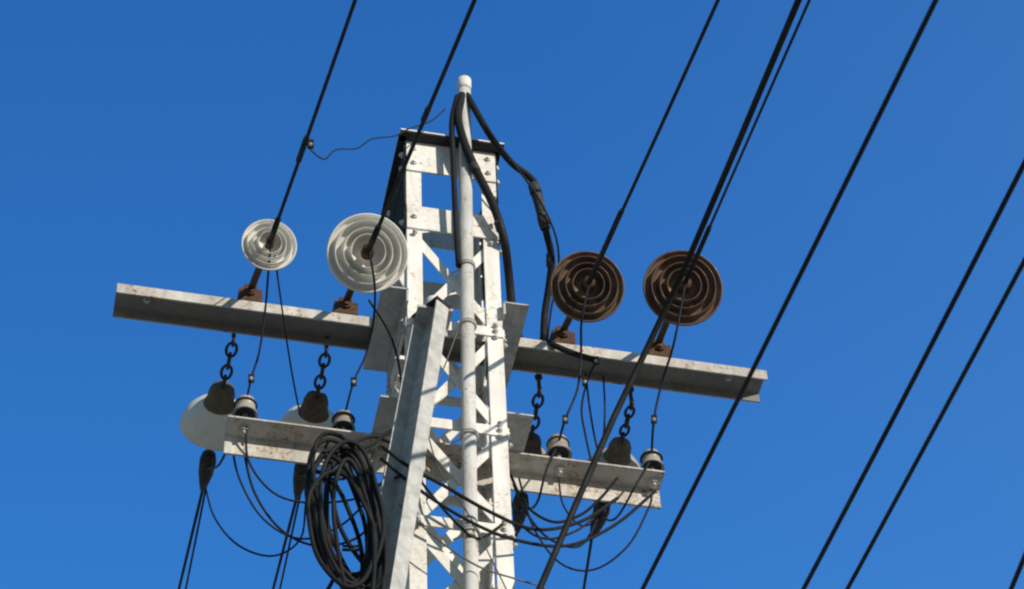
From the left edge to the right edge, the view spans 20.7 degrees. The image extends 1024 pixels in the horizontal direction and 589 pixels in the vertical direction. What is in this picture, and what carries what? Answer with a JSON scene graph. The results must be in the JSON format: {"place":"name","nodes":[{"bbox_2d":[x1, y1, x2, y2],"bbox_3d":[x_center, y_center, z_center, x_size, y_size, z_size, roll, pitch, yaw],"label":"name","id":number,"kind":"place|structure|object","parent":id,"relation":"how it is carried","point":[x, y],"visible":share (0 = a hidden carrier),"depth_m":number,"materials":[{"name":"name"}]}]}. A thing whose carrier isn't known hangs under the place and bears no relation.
{"place":"outdoors","nodes":[
{"label":"outdoors","id":0,"kind":"place"},
{"bbox_2d":[0,0,1023,588],"label":"sky","id":1,"kind":"structure","parent":0,"point":[141,141],"materials":[{"name":"blue"}]},
{"bbox_2d":[640,0,1023,588],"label":"power lines","id":2,"kind":"object","parent":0,"point":[1007,196],"visible":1,"depth_m":7.24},
{"bbox_3d":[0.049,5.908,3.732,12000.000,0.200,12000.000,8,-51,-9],"label":"ground","id":3,"kind":"structure","parent":0,"visible":0},
{"bbox_2d":[381,128,517,588],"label":"lattice tower","id":4,"kind":"structure","parent":3,"relation":"on","point":[424,230],"depth_m":10.45,"materials":[{"name":"white metal"}]},
{"bbox_2d":[241,443,423,545],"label":"loose jumper leads","id":5,"kind":"object","parent":4,"relation":"attached to","point":[266,512],"visible":0.45,"depth_m":9.97,"materials":[{"name":"black rubber"}]},
{"bbox_2d":[367,296,450,588],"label":"steel beam","id":6,"kind":"structure","parent":4,"relation":"attached to","point":[410,432],"depth_m":9.72,"materials":[{"name":"metal"}]},
{"bbox_2d":[304,428,391,588],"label":"black cable coil","id":7,"kind":"object","parent":6,"relation":"attached to","point":[366,493],"visible":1,"depth_m":9.18,"materials":[{"name":"black rubber"}]},
{"bbox_2d":[415,295,452,328],"bbox_3d":[-0.289,0.061,10.283,0.130,0.140,0.090,8,-51,-9],"label":"bracket","id":8,"kind":"object","parent":6,"relation":"on","point":[424,315],"visible":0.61,"depth_m":10.24,"materials":[{"name":"metal"}]},
{"bbox_2d":[143,139,731,471],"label":"clamps and ties","id":9,"kind":"object","parent":4,"relation":"attached to","point":[310,143],"visible":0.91,"depth_m":10.20,"materials":[{"name":"metal"}]},
{"bbox_2d":[206,245,375,503],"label":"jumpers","id":10,"kind":"object","parent":9,"relation":"attached to","point":[248,390],"visible":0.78,"depth_m":10.19,"materials":[{"name":"black rubber"}]},
{"bbox_2d":[178,491,592,588],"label":"power cables","id":11,"kind":"object","parent":10,"relation":"attached to","point":[289,544],"visible":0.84,"depth_m":11.41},
{"bbox_2d":[204,255,652,571],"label":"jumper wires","id":12,"kind":"object","parent":10,"relation":"attached to","point":[357,511],"visible":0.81,"depth_m":10.10,"materials":[{"name":"black rubber"}]},
{"bbox_2d":[310,108,445,159],"bbox_3d":[-0.524,-0.610,10.459,0.112,1.453,1.029,-22,-53,15],"label":"loose wire","id":13,"kind":"object","parent":9,"relation":"attached to","point":[315,154],"visible":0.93,"depth_m":10.47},
{"bbox_2d":[512,283,685,547],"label":"jumper wires","id":14,"kind":"object","parent":9,"relation":"attached to","point":[592,425],"visible":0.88,"depth_m":10.31,"materials":[{"name":"black rubber"}]},
{"bbox_2d":[277,0,810,240],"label":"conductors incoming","id":15,"kind":"object","parent":14,"relation":"attached to","point":[441,79],"visible":1,"depth_m":9.41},
{"bbox_2d":[268,105,711,283],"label":"wire clamps","id":16,"kind":"object","parent":15,"relation":"attached to","point":[369,247],"visible":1,"depth_m":10.14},
{"bbox_2d":[536,0,801,588],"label":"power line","id":17,"kind":"object","parent":15,"relation":"attached to","point":[663,312],"visible":1,"depth_m":9.53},
{"bbox_2d":[113,283,767,402],"bbox_3d":[-0.242,0.167,10.587,2.510,0.128,0.420,8,-51,-9],"label":"upper crossarm","id":18,"kind":"object","parent":4,"relation":"attached to","point":[224,314],"visible":0.79,"depth_m":10.61,"materials":[{"name":"paint"}]},
{"bbox_2d":[179,333,237,490],"bbox_3d":[-1.133,0.461,10.745,0.270,0.270,0.780,8,-51,-9],"label":"hanging insulator","id":19,"kind":"object","parent":18,"relation":"hanging from","point":[203,421],"visible":0.88,"depth_m":10.67,"materials":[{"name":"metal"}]},
{"bbox_2d":[237,219,296,301],"bbox_3d":[-0.929,-0.070,10.385,0.204,0.306,0.496,8,-51,-9],"label":"disc insulator","id":20,"kind":"object","parent":18,"relation":"on","point":[255,243],"visible":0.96,"depth_m":10.22,"materials":[{"name":"ceramic"}]},
{"bbox_2d":[279,336,333,498],"bbox_3d":[-0.772,0.499,10.793,0.260,0.260,0.764,8,-51,-9],"label":"hanging insulator","id":21,"kind":"object","parent":18,"relation":"hanging from","point":[314,410],"visible":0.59,"depth_m":10.72,"materials":[{"name":"metal"}]},
{"bbox_2d":[326,213,407,314],"bbox_3d":[-0.569,-0.039,10.416,0.301,0.323,0.556,8,-51,-9],"label":"disc insulator","id":22,"kind":"object","parent":18,"relation":"on","point":[348,259],"visible":0.97,"depth_m":10.27,"materials":[{"name":"ceramic"}]},
{"bbox_2d":[512,374,545,532],"bbox_3d":[0.064,0.650,10.930,0.230,0.230,0.731,8,-51,-9],"label":"insulator","id":23,"kind":"object","parent":18,"relation":"hanging from","point":[533,444],"visible":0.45,"depth_m":10.85,"materials":[{"name":"metal"}]},
{"bbox_2d":[549,251,624,344],"bbox_3d":[0.241,0.083,10.552,0.279,0.326,0.530,8,-51,-9],"label":"disc insulator","id":24,"kind":"object","parent":18,"relation":"on","point":[569,279],"visible":0.96,"depth_m":10.41,"materials":[{"name":"ceramic"}]},
{"bbox_2d":[587,386,639,535],"bbox_3d":[0.402,0.691,10.984,0.240,0.240,0.723,8,-51,-9],"label":"insulator","id":25,"kind":"object","parent":18,"relation":"hanging from","point":[617,451],"visible":0.52,"depth_m":10.90,"materials":[{"name":"metal"}]},
{"bbox_2d":[643,250,722,357],"bbox_3d":[0.598,0.112,10.604,0.300,0.308,0.567,8,-51,-9],"label":"disc insulator","id":26,"kind":"object","parent":18,"relation":"on","point":[703,295],"visible":0.83,"depth_m":10.46,"materials":[{"name":"ceramic"}]},
{"bbox_2d":[223,395,664,508],"bbox_3d":[-0.222,0.553,10.094,1.610,0.110,0.320,8,-51,-9],"label":"lower crossarm","id":27,"kind":"object","parent":4,"relation":"attached to","point":[280,441],"visible":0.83,"depth_m":10.15,"materials":[{"name":"paint"}]},
{"bbox_2d":[232,395,257,435],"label":"pin insulator","id":28,"kind":"object","parent":27,"relation":"on","point":[242,406],"visible":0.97,"depth_m":10.10,"materials":[{"name":"ceramic"}]},
{"bbox_2d":[331,409,354,445],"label":"pin insulator","id":29,"kind":"object","parent":27,"relation":"on","point":[344,421],"visible":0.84,"depth_m":10.15,"materials":[{"name":"ceramic"}]},
{"bbox_2d":[545,433,571,476],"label":"pin insulator","id":30,"kind":"object","parent":27,"relation":"on","point":[563,449],"visible":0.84,"depth_m":10.28,"materials":[{"name":"ceramic"}]},
{"bbox_2d":[640,448,663,488],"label":"pin insulator","id":31,"kind":"object","parent":27,"relation":"on","point":[654,459],"visible":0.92,"depth_m":10.33,"materials":[{"name":"ceramic"}]},
{"bbox_2d":[451,74,479,588],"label":"conduit pipe","id":32,"kind":"object","parent":4,"relation":"attached to","point":[468,433],"visible":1,"depth_m":10.15,"materials":[{"name":"metal"}]},
{"bbox_2d":[449,91,559,339],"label":"power cables","id":33,"kind":"object","parent":32,"relation":"attached to","point":[534,187],"visible":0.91,"depth_m":10.87,"materials":[{"name":"black rubber"}]},
{"bbox_2d":[348,299,618,588],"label":"wires","id":34,"kind":"object","parent":4,"relation":"attached to","point":[566,350],"visible":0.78,"depth_m":10.06,"materials":[{"name":"rubber"}]},
{"bbox_2d":[380,445,656,588],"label":"cables","id":35,"kind":"object","parent":34,"relation":"attached to","point":[474,503],"depth_m":9.53,"materials":[{"name":"rubber"}]}
]}

